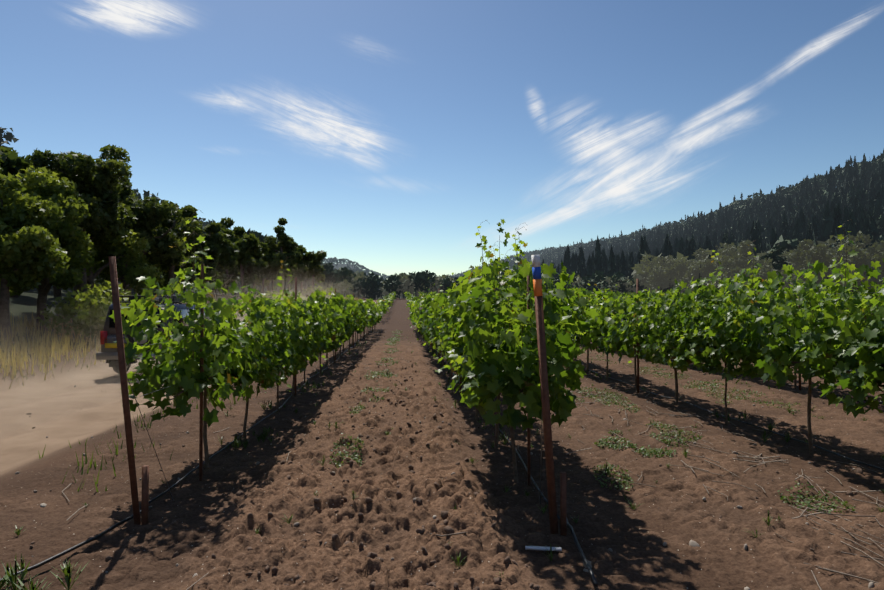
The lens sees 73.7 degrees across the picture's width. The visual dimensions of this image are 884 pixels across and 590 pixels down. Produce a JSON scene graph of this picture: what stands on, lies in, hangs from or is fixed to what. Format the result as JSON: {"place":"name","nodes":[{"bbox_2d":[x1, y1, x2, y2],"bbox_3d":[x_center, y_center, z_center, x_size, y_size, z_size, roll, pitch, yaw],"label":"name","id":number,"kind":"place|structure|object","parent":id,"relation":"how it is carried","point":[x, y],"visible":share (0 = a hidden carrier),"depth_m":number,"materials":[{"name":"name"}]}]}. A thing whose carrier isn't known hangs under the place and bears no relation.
{"place":"outdoors","nodes":[
{"label":"outdoors","id":0,"kind":"place"},
{"bbox_2d":[0,203,883,589],"bbox_3d":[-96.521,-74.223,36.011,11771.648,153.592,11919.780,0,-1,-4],"label":"ground","id":1,"kind":"structure","parent":0,"point":[678,515],"depth_m":4.90,"materials":[{"name":"brown soil"}]},
{"bbox_2d":[96,295,210,373],"bbox_3d":[-7.857,1.078,17.185,2.200,2.161,4.900,0,-1,-2],"label":"suv","id":2,"kind":"object","parent":1,"relation":"on","point":[108,338],"visible":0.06,"depth_m":14.99,"materials":[{"name":"paint"}]},
{"bbox_2d":[0,165,314,341],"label":"trunks","id":3,"kind":"object","parent":1,"relation":"on","point":[44,288],"depth_m":28.47,"materials":[{"name":"brown plant"}]},
{"bbox_2d":[0,144,326,290],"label":"trees","id":4,"kind":"object","parent":1,"relation":"on","point":[96,180],"visible":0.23,"depth_m":32.23,"materials":[{"name":"green plant"}]},
{"bbox_2d":[0,165,336,344],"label":"oak","id":5,"kind":"object","parent":1,"relation":"on","point":[28,246],"visible":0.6,"depth_m":22.56,"materials":[{"name":"green plant"}]},
{"bbox_2d":[0,297,358,388],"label":"dry grass","id":6,"kind":"structure","parent":1,"relation":"on","point":[25,357],"depth_m":18.44,"materials":[{"name":"beige plant"}]},
{"bbox_2d":[0,127,883,298],"bbox_3d":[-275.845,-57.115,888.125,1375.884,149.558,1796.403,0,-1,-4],"label":"hills","id":7,"kind":"structure","parent":1,"relation":"on","point":[371,286],"depth_m":158.51,"materials":[{"name":"green plant"}]},
{"bbox_2d":[0,331,883,586],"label":"drip lines","id":8,"kind":"object","parent":1,"relation":"on","point":[569,526],"visible":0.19,"depth_m":4.71,"materials":[{"name":"black"}]},
{"bbox_2d":[0,328,883,589],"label":"weeds","id":9,"kind":"object","parent":1,"relation":"on","point":[66,571],"visible":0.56,"depth_m":6.27,"materials":[{"name":"green plant"}]},
{"bbox_2d":[15,341,873,589],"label":"stones","id":10,"kind":"object","parent":1,"relation":"on","point":[695,544],"visible":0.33,"depth_m":4.33,"materials":[{"name":"stone"}]},
{"bbox_2d":[27,344,874,589],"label":"clods","id":11,"kind":"object","parent":1,"relation":"on","point":[447,529],"visible":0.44,"depth_m":4.20,"materials":[{"name":"brown soil"}]},
{"bbox_2d":[108,256,800,535],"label":"posts","id":12,"kind":"object","parent":1,"relation":"on","point":[545,400],"visible":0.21,"depth_m":3.94,"materials":[{"name":"brown wood"}]},
{"bbox_2d":[531,254,542,295],"bbox_3d":[0.622,-0.128,3.857,0.063,0.273,0.045,1,-1,-24],"label":"post paint","id":13,"kind":"object","parent":12,"relation":"attached to","point":[536,272],"visible":1,"depth_m":3.84,"materials":[{"name":"paint"}]},
{"bbox_2d":[62,364,883,589],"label":"twigs","id":14,"kind":"object","parent":1,"relation":"on","point":[812,514],"visible":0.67,"depth_m":4.79,"materials":[{"name":"brown wood"}]},
{"bbox_2d":[108,209,883,482],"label":"vine","id":15,"kind":"object","parent":1,"relation":"on","point":[459,323],"depth_m":5.58,"materials":[{"name":"green plant"}]},
{"bbox_2d":[127,288,877,503],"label":"wires","id":16,"kind":"object","parent":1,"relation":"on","point":[310,300],"visible":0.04,"depth_m":4.41,"materials":[{"name":"grey metal"}]},
{"bbox_2d":[525,546,561,550],"bbox_3d":[0.628,1.572,3.655,0.220,0.010,0.035,0,-1,6],"label":"pipe","id":17,"kind":"object","parent":1,"relation":"on","point":[540,548],"visible":0.93,"depth_m":3.65,"materials":[{"name":"grey plastic"}]},
{"bbox_2d":[237,231,883,298],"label":"trees","id":18,"kind":"object","parent":1,"relation":"on","point":[646,272],"visible":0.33,"depth_m":110.73,"materials":[{"name":"green plant"}]},
{"bbox_2d":[444,150,883,292],"bbox_3d":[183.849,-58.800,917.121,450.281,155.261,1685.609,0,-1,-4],"label":"conifer trees","id":19,"kind":"object","parent":1,"relation":"on","point":[833,213],"visible":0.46,"depth_m":236.91,"materials":[{"name":"green plant"}]},
{"bbox_2d":[656,254,883,294],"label":"trunks","id":20,"kind":"object","parent":1,"relation":"on","point":[767,289],"visible":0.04,"depth_m":107.68,"materials":[{"name":"brown plant"}]},
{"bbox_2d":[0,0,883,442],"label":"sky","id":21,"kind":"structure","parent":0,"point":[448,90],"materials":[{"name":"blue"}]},
{"bbox_2d":[80,0,858,234],"bbox_3d":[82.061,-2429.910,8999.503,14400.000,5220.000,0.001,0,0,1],"label":"cloud","id":22,"kind":"structure","parent":0,"point":[127,15],"depth_m":8982.15,"materials":[{"name":"white"}]}
]}

